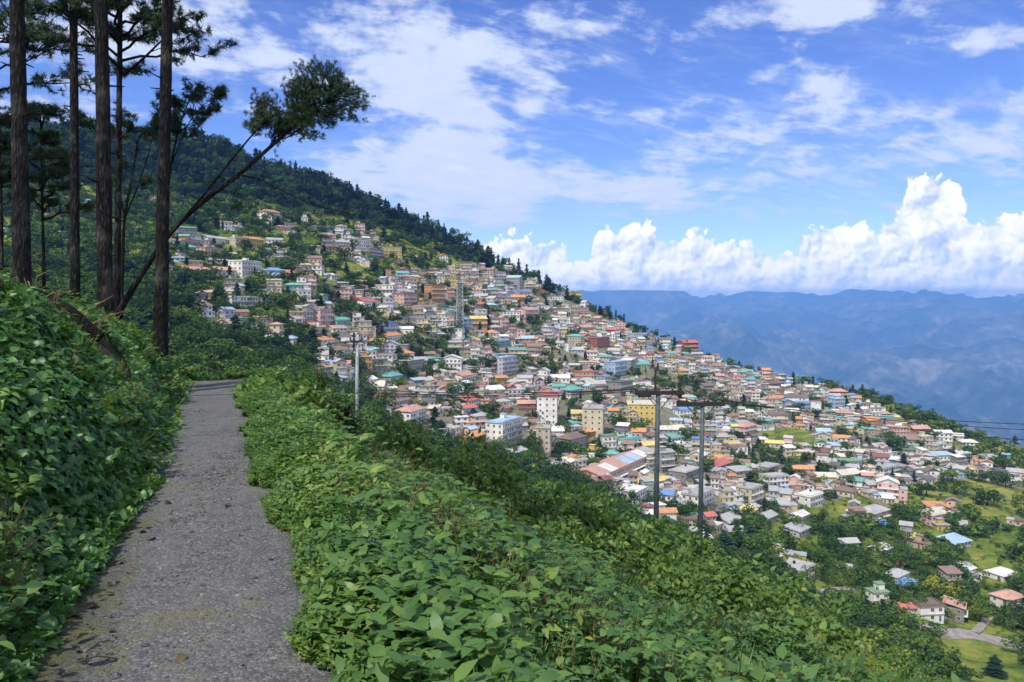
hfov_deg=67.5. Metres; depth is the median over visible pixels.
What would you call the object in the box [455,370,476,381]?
house
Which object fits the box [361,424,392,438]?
broadleaf tree
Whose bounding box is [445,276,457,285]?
house
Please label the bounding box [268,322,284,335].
house
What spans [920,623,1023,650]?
valley road
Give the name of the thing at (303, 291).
house
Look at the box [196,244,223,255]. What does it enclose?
house
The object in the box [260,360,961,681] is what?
slope weeds
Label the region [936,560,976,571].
house
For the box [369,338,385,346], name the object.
house
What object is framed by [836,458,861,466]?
house
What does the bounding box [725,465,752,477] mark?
house
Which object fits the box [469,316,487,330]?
house
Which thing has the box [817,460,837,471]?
broadleaf tree
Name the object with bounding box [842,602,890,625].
broadleaf tree
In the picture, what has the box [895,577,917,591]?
house
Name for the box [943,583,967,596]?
broadleaf tree
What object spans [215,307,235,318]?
house
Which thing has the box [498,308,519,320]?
house
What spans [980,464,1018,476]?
house
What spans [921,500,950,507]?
house
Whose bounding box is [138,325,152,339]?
broadleaf tree
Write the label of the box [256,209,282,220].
house
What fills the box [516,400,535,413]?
house
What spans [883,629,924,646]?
broadleaf tree
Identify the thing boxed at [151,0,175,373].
pine tree
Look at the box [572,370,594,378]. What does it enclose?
house
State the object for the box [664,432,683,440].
house
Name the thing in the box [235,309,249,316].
house
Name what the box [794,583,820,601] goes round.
broadleaf tree
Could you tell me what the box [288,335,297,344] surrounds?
house
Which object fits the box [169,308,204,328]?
broadleaf tree
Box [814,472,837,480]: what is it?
house
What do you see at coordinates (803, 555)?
house
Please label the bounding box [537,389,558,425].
house
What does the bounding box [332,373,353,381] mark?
house
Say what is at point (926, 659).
broadleaf tree
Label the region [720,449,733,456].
house
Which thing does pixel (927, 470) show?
house
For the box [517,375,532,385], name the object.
house
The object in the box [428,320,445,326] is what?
house
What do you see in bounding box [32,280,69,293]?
broadleaf tree
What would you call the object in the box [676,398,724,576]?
power pole
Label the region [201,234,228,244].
house
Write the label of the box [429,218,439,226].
broadleaf tree
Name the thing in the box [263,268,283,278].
house
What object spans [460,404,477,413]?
house
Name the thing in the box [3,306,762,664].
hill
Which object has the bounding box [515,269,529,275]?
broadleaf tree
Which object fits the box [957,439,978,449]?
house
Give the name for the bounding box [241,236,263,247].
house
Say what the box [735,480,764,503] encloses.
house
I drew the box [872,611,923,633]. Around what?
broadleaf tree
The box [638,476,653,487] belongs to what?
house
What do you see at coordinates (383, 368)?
house
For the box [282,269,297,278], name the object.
house
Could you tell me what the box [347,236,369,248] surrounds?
house
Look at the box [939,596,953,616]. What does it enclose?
broadleaf tree
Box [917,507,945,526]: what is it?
house
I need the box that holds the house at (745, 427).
[737,421,757,433]
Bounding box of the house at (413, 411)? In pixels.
[395,404,427,424]
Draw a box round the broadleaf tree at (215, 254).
[206,250,221,262]
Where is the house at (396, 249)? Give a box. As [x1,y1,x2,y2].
[381,244,401,259]
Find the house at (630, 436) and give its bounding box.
[616,432,648,445]
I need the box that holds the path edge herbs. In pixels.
[0,269,581,681]
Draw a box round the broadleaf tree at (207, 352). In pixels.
[176,347,218,362]
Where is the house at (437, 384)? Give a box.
[434,382,454,394]
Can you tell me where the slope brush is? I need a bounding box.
[381,439,938,681]
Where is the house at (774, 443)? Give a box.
[765,439,784,448]
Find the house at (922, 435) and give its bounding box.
[916,431,933,448]
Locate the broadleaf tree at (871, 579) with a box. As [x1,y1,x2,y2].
[844,559,910,595]
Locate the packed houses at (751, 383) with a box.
[81,195,1023,582]
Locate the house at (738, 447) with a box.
[721,443,747,454]
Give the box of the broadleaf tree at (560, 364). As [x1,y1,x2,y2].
[548,360,563,373]
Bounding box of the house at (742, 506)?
[739,505,758,513]
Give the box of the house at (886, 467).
[874,462,900,475]
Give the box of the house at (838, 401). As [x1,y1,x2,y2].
[827,395,845,408]
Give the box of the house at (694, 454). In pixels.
[684,450,707,461]
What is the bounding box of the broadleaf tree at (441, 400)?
[433,395,452,405]
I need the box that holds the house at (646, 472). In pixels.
[639,468,653,478]
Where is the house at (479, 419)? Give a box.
[470,413,486,428]
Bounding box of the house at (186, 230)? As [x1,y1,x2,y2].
[174,226,196,234]
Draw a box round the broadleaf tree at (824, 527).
[809,522,845,533]
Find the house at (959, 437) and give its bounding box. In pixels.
[953,433,964,442]
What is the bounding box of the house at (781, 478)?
[755,471,789,489]
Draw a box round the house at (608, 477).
[596,475,613,489]
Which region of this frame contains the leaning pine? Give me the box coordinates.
[114,54,374,320]
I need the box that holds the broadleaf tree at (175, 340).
[168,335,196,352]
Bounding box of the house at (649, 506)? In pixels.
[637,503,653,508]
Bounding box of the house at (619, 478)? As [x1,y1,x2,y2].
[612,476,627,488]
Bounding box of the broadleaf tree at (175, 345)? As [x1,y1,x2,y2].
[169,342,189,354]
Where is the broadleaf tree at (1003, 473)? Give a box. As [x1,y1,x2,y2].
[987,468,1008,477]
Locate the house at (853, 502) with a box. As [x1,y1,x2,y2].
[848,499,860,505]
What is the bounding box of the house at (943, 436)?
[932,430,953,441]
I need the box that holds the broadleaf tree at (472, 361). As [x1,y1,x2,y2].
[462,357,483,365]
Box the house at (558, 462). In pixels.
[550,460,567,464]
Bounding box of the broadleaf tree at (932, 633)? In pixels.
[921,621,947,641]
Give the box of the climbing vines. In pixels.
[0,270,194,681]
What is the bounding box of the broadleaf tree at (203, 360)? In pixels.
[170,355,211,366]
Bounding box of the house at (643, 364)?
[635,361,649,368]
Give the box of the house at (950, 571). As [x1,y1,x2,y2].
[937,565,965,582]
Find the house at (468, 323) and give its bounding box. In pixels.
[461,316,472,329]
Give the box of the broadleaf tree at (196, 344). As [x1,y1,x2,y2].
[178,340,223,358]
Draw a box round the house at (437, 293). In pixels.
[424,283,445,302]
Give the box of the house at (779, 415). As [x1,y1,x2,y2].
[766,411,788,420]
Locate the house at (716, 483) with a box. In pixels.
[709,475,722,495]
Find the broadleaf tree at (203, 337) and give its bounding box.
[179,329,218,347]
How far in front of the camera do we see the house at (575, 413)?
461.72 m
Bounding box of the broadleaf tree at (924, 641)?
[914,636,956,670]
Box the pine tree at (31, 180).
[0,125,49,273]
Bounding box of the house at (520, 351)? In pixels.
[507,347,526,357]
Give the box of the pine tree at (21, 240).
[0,0,36,285]
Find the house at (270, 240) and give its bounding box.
[265,237,282,246]
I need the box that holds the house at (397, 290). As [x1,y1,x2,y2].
[395,288,413,292]
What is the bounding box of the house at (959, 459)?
[949,454,967,464]
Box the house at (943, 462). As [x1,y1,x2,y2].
[929,457,946,466]
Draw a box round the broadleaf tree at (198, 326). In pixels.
[178,320,217,334]
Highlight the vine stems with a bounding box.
[28,304,177,677]
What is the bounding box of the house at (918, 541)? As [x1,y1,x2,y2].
[901,533,935,553]
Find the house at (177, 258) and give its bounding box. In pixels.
[171,256,184,261]
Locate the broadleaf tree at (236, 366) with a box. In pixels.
[214,359,245,376]
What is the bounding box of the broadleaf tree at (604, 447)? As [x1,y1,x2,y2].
[601,444,609,455]
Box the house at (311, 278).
[296,273,315,291]
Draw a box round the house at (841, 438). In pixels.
[831,434,850,442]
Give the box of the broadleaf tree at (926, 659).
[906,643,947,681]
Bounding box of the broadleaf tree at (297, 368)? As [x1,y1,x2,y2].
[286,365,325,377]
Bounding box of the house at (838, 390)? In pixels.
[829,388,847,393]
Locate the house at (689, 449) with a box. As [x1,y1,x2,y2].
[667,441,692,451]
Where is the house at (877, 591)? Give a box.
[864,581,890,603]
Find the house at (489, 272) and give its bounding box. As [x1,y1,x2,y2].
[480,268,495,277]
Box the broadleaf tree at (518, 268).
[511,266,521,274]
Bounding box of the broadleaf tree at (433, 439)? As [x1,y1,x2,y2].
[402,427,445,443]
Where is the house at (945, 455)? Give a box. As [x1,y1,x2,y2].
[928,451,952,460]
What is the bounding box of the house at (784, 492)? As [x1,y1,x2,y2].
[778,487,792,500]
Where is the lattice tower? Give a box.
[455,280,463,327]
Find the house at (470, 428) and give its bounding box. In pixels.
[461,425,477,433]
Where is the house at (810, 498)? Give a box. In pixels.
[795,488,823,507]
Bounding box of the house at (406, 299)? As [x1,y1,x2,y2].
[392,292,417,305]
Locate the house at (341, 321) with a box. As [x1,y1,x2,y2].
[332,317,349,324]
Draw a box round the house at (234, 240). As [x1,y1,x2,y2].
[229,234,247,247]
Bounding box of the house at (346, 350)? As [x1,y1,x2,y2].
[329,345,351,358]
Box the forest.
[0,112,557,288]
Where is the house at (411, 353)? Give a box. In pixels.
[400,350,414,356]
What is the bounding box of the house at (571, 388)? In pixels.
[561,385,583,398]
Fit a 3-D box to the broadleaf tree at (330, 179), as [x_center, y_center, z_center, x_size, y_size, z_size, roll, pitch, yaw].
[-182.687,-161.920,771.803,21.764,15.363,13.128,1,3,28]
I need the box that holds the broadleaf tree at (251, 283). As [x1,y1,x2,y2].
[245,277,260,290]
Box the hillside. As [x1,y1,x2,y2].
[2,140,1023,681]
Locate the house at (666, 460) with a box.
[654,446,674,472]
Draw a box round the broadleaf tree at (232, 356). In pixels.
[213,353,244,366]
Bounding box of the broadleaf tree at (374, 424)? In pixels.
[362,416,382,428]
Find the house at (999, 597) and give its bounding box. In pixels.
[988,589,1023,613]
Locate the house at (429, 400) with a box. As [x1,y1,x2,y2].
[421,397,441,405]
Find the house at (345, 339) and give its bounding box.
[341,337,355,343]
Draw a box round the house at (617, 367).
[603,360,628,374]
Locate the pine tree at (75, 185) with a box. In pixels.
[64,0,89,304]
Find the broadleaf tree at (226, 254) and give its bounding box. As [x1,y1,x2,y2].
[218,248,238,258]
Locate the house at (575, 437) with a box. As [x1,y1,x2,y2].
[555,432,586,451]
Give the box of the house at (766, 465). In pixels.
[755,461,781,471]
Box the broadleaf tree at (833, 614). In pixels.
[816,607,850,621]
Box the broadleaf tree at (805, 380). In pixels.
[801,376,811,383]
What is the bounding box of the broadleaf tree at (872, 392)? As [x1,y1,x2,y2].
[863,389,875,397]
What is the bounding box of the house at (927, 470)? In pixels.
[920,466,940,478]
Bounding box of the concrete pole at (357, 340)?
[349,332,362,424]
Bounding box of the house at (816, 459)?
[807,457,836,471]
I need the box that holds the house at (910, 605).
[893,602,917,611]
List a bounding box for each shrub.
[227,371,344,429]
[365,417,460,489]
[409,426,529,508]
[417,444,445,472]
[458,460,490,495]
[472,461,525,498]
[479,478,595,536]
[499,478,557,512]
[523,513,629,573]
[539,490,602,525]
[546,496,652,568]
[574,492,634,541]
[609,514,712,595]
[630,550,723,619]
[674,543,728,581]
[697,553,789,623]
[733,570,867,663]
[761,581,800,617]
[861,641,920,679]
[911,664,966,681]
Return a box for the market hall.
[579,446,653,477]
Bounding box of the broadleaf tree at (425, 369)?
[422,363,431,374]
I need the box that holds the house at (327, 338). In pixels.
[317,335,334,345]
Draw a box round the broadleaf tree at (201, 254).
[183,248,207,260]
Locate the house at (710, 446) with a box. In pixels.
[691,436,721,454]
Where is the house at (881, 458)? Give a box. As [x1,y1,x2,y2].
[871,452,890,463]
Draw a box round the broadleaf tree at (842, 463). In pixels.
[830,457,847,465]
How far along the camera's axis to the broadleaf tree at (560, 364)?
546.27 m
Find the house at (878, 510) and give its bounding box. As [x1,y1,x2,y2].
[864,504,891,518]
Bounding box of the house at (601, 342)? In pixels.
[588,336,609,347]
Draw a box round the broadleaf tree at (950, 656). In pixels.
[931,646,961,674]
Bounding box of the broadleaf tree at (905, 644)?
[880,637,914,657]
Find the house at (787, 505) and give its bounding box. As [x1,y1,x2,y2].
[765,497,797,512]
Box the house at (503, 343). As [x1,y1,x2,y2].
[497,338,509,346]
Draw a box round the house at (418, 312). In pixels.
[401,306,429,319]
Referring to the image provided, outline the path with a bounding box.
[27,377,340,681]
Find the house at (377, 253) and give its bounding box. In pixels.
[359,246,384,258]
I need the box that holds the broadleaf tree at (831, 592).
[825,586,881,613]
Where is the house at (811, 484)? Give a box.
[796,478,822,490]
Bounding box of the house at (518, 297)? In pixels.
[510,295,524,303]
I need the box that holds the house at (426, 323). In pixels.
[415,320,435,331]
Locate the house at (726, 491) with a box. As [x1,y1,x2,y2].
[719,483,734,501]
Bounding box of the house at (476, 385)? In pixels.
[473,383,482,388]
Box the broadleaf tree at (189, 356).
[170,355,197,364]
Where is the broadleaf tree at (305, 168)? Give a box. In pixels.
[298,166,306,172]
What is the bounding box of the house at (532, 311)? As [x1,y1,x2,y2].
[515,307,539,322]
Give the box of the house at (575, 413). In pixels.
[571,409,581,424]
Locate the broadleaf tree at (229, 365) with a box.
[209,362,234,379]
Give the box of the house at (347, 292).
[334,285,351,299]
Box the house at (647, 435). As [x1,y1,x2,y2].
[642,431,667,442]
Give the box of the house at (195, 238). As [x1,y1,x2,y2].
[189,234,208,244]
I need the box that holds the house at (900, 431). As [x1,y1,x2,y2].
[885,422,909,435]
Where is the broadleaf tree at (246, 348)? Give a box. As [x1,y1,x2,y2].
[228,346,264,361]
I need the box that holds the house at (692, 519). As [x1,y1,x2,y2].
[681,514,716,528]
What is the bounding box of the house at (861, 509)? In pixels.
[840,506,866,520]
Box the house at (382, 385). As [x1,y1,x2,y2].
[369,382,386,392]
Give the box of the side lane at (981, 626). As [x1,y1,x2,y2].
[970,612,994,633]
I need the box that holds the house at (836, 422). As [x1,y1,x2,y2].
[818,411,845,425]
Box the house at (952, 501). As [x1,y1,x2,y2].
[945,496,960,507]
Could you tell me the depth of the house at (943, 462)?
516.57 m
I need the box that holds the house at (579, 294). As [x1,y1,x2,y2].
[564,290,581,303]
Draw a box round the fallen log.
[16,272,128,341]
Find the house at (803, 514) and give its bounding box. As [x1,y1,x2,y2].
[787,509,809,523]
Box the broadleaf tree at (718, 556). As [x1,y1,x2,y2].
[686,541,736,565]
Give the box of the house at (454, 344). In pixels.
[447,340,461,351]
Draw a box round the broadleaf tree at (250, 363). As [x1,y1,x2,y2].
[225,352,256,370]
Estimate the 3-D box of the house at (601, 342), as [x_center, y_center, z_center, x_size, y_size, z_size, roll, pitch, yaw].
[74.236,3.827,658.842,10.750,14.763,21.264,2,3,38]
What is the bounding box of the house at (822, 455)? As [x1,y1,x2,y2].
[813,452,828,457]
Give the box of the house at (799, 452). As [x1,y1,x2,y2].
[796,449,814,462]
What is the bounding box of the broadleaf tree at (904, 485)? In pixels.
[899,480,910,491]
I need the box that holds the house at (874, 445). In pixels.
[868,442,887,449]
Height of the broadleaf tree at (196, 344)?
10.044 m
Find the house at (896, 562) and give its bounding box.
[893,559,904,568]
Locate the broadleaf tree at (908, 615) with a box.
[897,606,927,629]
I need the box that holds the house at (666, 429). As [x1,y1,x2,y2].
[660,425,678,434]
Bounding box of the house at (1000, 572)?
[983,566,1016,581]
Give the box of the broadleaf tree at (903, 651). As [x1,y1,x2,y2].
[857,637,916,663]
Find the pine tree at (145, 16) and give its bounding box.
[0,0,239,312]
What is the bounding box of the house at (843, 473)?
[830,468,860,484]
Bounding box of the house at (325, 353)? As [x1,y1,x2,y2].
[317,343,329,359]
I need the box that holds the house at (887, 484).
[876,475,907,503]
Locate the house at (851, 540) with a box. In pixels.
[838,537,860,548]
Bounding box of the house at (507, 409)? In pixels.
[491,404,510,413]
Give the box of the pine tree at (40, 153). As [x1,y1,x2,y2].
[0,0,94,167]
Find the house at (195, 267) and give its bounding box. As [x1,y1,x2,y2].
[175,265,212,275]
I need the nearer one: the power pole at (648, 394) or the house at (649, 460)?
the power pole at (648, 394)
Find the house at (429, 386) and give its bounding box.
[418,380,439,391]
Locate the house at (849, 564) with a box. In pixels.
[835,562,856,576]
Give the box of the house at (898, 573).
[885,568,910,580]
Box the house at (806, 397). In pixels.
[783,394,820,408]
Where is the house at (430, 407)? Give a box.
[424,404,451,416]
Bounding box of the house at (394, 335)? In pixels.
[378,331,401,340]
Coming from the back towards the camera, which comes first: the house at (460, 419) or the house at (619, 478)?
the house at (460, 419)
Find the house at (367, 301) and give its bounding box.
[355,298,378,306]
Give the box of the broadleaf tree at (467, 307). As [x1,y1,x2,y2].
[459,302,474,312]
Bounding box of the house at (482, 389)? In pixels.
[471,385,493,399]
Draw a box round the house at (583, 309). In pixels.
[570,305,589,311]
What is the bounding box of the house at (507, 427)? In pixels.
[485,413,523,443]
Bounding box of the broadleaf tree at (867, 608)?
[857,599,879,619]
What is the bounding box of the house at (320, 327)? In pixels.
[299,323,326,333]
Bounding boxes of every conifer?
[60,291,69,302]
[136,315,151,334]
[168,319,175,333]
[225,314,241,330]
[306,325,318,342]
[312,170,317,179]
[564,288,569,298]
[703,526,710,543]
[745,551,761,572]
[856,614,876,634]
[863,595,870,609]
[917,646,947,675]
[980,654,1008,676]
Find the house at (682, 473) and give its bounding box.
[668,464,698,485]
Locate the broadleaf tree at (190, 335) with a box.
[179,326,200,346]
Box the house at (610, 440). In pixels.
[599,433,616,447]
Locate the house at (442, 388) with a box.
[436,385,449,396]
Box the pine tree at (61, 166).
[0,100,95,288]
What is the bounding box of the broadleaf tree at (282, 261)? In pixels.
[274,254,301,265]
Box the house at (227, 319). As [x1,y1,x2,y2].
[209,318,241,326]
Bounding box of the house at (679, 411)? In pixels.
[672,407,693,417]
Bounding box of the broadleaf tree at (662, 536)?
[647,527,678,540]
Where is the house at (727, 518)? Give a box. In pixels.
[716,510,742,529]
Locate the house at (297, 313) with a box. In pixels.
[289,311,303,316]
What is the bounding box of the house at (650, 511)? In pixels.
[638,508,653,518]
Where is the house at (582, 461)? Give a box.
[573,457,587,467]
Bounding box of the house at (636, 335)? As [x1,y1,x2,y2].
[625,330,656,341]
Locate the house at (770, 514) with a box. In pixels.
[758,509,778,522]
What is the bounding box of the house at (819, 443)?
[814,438,829,447]
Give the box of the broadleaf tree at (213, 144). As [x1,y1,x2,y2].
[206,138,226,148]
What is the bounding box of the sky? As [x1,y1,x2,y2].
[0,0,1023,297]
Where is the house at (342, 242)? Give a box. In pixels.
[333,240,350,245]
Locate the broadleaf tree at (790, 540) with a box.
[771,525,801,549]
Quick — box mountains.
[562,289,1023,447]
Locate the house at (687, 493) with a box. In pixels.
[680,486,715,509]
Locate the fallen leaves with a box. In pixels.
[42,436,271,677]
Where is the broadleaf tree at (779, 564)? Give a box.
[768,554,798,578]
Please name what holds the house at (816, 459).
on the hillside
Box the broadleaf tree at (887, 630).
[880,623,926,639]
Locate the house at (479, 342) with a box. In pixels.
[471,338,484,346]
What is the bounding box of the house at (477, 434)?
[457,429,485,446]
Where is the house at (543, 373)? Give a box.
[536,367,550,378]
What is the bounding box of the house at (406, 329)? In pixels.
[399,326,413,334]
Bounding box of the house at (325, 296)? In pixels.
[313,293,328,300]
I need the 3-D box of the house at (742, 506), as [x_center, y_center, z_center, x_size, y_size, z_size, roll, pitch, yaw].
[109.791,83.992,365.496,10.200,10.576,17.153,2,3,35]
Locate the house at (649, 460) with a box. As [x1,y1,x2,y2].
[644,452,654,472]
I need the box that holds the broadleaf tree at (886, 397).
[883,394,893,403]
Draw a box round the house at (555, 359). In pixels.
[546,358,562,371]
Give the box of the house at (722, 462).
[711,457,730,467]
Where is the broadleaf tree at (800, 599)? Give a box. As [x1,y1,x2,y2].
[796,597,817,611]
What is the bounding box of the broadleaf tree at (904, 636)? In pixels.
[890,625,931,648]
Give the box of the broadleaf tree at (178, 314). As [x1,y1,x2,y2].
[143,306,199,322]
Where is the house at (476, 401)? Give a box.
[457,396,481,407]
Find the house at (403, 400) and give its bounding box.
[380,387,410,404]
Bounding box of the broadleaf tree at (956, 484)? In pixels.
[933,473,983,492]
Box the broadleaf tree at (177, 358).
[169,354,190,368]
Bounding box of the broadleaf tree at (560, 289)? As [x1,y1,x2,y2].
[556,284,568,295]
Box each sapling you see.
[65,100,184,319]
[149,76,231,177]
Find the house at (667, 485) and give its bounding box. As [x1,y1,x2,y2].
[661,482,677,496]
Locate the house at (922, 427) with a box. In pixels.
[910,425,930,432]
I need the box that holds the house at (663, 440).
[652,434,666,445]
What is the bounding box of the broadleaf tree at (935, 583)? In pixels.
[921,574,953,594]
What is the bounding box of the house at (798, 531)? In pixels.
[782,522,810,537]
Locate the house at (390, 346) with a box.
[381,340,400,357]
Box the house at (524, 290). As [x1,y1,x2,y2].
[516,289,531,291]
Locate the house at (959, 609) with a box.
[942,595,968,623]
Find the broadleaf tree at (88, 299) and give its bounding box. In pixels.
[68,296,93,303]
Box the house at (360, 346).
[349,342,362,352]
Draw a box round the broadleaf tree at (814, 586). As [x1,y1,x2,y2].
[796,573,817,592]
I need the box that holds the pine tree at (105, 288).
[80,0,126,316]
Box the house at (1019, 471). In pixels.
[1006,467,1023,478]
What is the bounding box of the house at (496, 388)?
[486,385,507,395]
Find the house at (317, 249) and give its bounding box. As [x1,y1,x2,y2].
[309,245,319,252]
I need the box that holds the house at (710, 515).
[703,511,717,520]
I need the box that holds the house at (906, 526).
[899,520,913,539]
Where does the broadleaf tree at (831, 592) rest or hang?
on the hillside
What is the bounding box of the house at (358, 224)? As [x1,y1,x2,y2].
[355,221,364,233]
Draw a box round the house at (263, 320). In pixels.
[251,318,265,327]
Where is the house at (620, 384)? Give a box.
[607,379,633,395]
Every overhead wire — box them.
[200,325,352,348]
[326,388,645,395]
[330,386,635,393]
[346,388,671,397]
[689,399,1015,423]
[713,399,1023,429]
[723,399,1023,439]
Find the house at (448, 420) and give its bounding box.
[435,417,462,433]
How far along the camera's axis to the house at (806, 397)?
619.65 m
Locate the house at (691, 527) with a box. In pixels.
[688,526,703,534]
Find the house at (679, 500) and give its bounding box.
[665,498,686,511]
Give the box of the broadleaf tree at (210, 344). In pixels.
[182,337,231,359]
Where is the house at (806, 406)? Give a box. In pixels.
[792,401,810,409]
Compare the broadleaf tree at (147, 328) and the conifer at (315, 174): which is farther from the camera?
the conifer at (315, 174)
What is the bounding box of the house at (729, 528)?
[725,525,744,535]
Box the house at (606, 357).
[598,354,611,362]
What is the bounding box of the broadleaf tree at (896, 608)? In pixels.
[884,598,916,625]
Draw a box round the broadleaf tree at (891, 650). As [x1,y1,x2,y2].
[879,643,906,660]
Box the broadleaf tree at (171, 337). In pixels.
[139,329,179,347]
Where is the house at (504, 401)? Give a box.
[495,398,510,405]
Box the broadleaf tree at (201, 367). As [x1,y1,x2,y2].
[188,356,214,378]
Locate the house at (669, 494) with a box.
[660,489,675,500]
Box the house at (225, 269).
[210,266,236,277]
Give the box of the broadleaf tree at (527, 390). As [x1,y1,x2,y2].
[524,387,536,395]
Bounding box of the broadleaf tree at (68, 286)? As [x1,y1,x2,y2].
[37,281,83,297]
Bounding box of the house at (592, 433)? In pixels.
[583,429,595,437]
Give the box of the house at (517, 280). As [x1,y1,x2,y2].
[505,275,523,289]
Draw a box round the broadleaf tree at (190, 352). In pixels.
[177,349,202,362]
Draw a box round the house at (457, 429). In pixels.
[438,425,461,439]
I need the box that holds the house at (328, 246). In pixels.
[320,244,338,251]
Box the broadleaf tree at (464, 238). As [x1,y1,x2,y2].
[458,234,470,242]
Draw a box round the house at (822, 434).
[814,430,838,441]
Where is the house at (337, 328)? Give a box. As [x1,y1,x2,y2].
[327,325,347,332]
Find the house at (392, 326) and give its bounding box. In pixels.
[376,322,397,331]
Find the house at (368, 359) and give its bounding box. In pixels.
[360,351,372,374]
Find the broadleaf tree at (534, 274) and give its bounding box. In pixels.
[531,270,538,278]
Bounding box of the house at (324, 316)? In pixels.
[313,309,334,325]
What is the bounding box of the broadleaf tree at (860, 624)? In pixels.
[816,605,863,629]
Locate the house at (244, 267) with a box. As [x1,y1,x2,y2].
[228,258,261,278]
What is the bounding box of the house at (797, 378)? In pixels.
[788,373,806,383]
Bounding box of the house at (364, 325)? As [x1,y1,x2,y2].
[358,317,375,337]
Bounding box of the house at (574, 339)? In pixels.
[566,334,584,346]
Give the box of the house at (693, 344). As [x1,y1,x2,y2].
[677,340,698,351]
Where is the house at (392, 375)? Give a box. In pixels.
[381,371,403,380]
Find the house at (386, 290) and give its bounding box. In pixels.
[375,282,397,296]
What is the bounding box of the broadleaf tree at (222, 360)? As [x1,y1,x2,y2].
[171,348,226,367]
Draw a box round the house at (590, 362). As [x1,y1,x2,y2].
[579,358,595,369]
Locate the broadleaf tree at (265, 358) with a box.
[246,347,278,365]
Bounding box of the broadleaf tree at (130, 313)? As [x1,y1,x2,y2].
[123,306,142,323]
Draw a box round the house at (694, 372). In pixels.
[690,370,714,378]
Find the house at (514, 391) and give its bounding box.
[508,388,531,399]
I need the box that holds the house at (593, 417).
[582,402,604,437]
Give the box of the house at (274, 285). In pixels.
[266,279,282,292]
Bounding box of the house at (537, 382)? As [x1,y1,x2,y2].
[532,377,544,389]
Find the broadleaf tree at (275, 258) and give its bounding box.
[272,255,278,266]
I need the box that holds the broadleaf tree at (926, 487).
[908,480,950,495]
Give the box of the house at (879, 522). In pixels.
[865,518,885,530]
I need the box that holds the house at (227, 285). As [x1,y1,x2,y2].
[221,280,235,291]
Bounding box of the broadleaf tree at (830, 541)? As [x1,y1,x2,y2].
[817,537,844,553]
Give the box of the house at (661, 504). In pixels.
[649,501,666,507]
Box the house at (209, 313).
[192,302,214,318]
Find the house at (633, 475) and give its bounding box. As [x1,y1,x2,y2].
[626,470,638,484]
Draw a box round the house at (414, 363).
[393,358,423,372]
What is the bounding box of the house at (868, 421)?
[860,416,880,424]
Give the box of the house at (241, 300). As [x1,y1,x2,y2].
[224,292,263,306]
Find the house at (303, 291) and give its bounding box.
[295,285,311,300]
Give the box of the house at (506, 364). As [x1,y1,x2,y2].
[490,353,518,374]
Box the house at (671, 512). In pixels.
[659,507,677,520]
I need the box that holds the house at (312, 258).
[304,255,321,264]
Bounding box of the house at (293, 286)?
[284,283,301,293]
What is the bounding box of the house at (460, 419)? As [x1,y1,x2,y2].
[453,413,474,427]
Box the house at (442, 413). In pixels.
[430,407,447,416]
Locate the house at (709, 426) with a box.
[704,420,716,439]
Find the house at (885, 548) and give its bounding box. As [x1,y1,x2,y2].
[867,541,893,556]
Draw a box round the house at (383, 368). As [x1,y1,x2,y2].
[372,356,388,372]
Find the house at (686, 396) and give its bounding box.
[681,394,701,401]
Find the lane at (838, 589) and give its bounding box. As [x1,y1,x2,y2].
[816,586,858,594]
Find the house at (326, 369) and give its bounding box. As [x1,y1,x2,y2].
[310,363,331,376]
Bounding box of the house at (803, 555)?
[774,543,806,560]
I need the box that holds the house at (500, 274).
[494,271,506,279]
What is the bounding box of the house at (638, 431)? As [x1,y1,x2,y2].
[629,428,645,438]
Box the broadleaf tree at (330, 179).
[325,173,341,183]
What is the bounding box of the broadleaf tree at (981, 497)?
[972,488,1006,505]
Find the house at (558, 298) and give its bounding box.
[546,294,562,303]
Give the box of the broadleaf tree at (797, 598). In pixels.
[790,594,806,607]
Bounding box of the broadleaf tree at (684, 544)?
[667,538,694,549]
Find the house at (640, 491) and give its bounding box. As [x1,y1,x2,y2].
[621,480,647,500]
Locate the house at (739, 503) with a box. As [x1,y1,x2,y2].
[722,500,744,505]
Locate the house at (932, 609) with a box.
[907,596,945,623]
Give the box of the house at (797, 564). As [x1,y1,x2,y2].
[783,557,815,583]
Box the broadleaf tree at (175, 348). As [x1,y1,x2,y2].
[148,339,193,354]
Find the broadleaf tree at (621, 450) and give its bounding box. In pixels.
[614,443,633,452]
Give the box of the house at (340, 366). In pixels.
[331,358,350,380]
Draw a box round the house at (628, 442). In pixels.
[621,440,634,448]
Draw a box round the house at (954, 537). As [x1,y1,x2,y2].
[936,532,972,548]
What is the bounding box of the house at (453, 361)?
[443,354,462,370]
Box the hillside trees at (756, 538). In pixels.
[2,170,1023,680]
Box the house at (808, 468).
[790,465,814,476]
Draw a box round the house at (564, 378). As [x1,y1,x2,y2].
[550,374,569,383]
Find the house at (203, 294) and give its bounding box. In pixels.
[195,291,208,301]
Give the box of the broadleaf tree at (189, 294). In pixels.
[146,288,207,313]
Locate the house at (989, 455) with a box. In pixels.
[977,454,1000,463]
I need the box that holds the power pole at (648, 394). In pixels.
[635,367,683,546]
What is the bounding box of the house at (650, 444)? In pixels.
[641,441,654,449]
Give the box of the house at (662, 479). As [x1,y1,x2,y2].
[638,476,671,484]
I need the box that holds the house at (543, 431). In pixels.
[536,422,551,456]
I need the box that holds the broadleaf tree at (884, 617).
[875,613,898,623]
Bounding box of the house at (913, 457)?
[905,451,926,466]
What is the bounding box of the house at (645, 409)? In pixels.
[626,396,655,427]
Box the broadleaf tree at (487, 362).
[477,355,496,368]
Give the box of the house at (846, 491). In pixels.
[833,486,858,497]
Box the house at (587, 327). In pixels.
[578,325,592,330]
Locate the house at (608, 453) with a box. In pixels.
[602,450,618,458]
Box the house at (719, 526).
[714,521,723,531]
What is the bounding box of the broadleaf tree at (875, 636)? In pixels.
[844,625,888,647]

